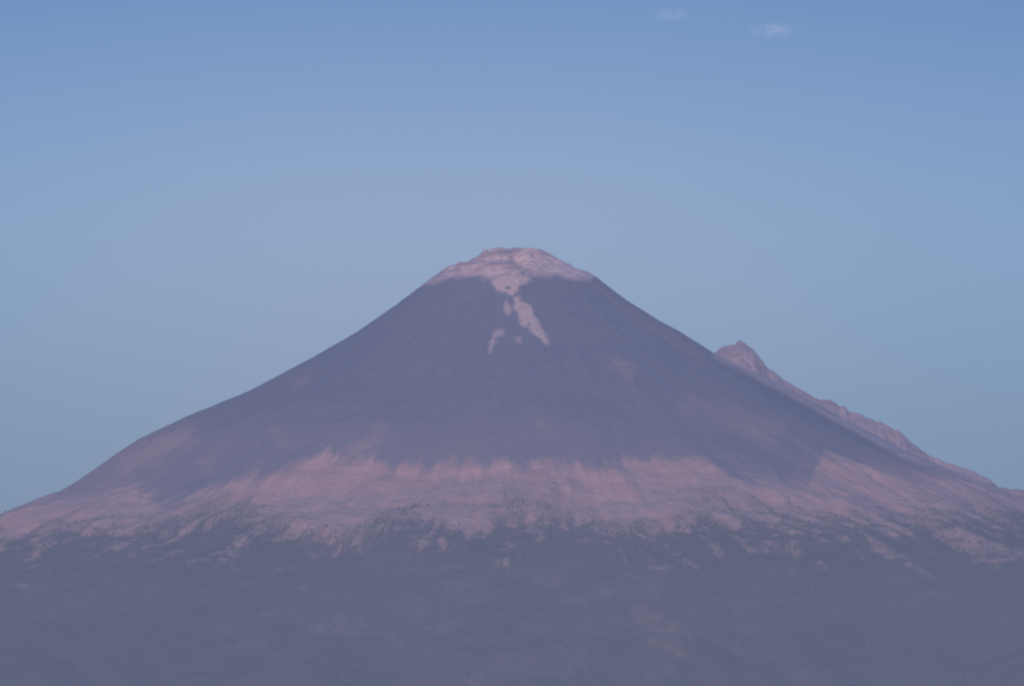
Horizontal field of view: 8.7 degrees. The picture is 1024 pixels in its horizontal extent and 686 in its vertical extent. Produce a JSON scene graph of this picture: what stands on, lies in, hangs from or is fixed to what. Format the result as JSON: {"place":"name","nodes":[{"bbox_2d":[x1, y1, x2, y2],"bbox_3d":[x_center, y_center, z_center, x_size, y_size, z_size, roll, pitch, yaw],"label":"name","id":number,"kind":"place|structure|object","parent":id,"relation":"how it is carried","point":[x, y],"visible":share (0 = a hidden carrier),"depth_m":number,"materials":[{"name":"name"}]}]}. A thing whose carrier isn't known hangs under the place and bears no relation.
{"place":"outdoors","nodes":[
{"label":"outdoors","id":0,"kind":"place"},
{"bbox_2d":[0,247,1023,685],"bbox_3d":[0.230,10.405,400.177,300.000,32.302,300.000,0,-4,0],"label":"volcano","id":1,"kind":"structure","parent":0,"point":[464,395],"depth_m":371.58,"materials":[{"name":"grey stone"}]},
{"bbox_2d":[0,482,1023,685],"bbox_3d":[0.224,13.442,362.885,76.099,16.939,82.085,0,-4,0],"label":"pine forest","id":2,"kind":"object","parent":1,"relation":"on","point":[568,632],"visible":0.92,"depth_m":345.69,"materials":[{"name":"green plant"}]},
{"bbox_2d":[0,0,1023,513],"label":"sky","id":3,"kind":"structure","parent":0,"point":[201,200],"materials":[{"name":"blue"}]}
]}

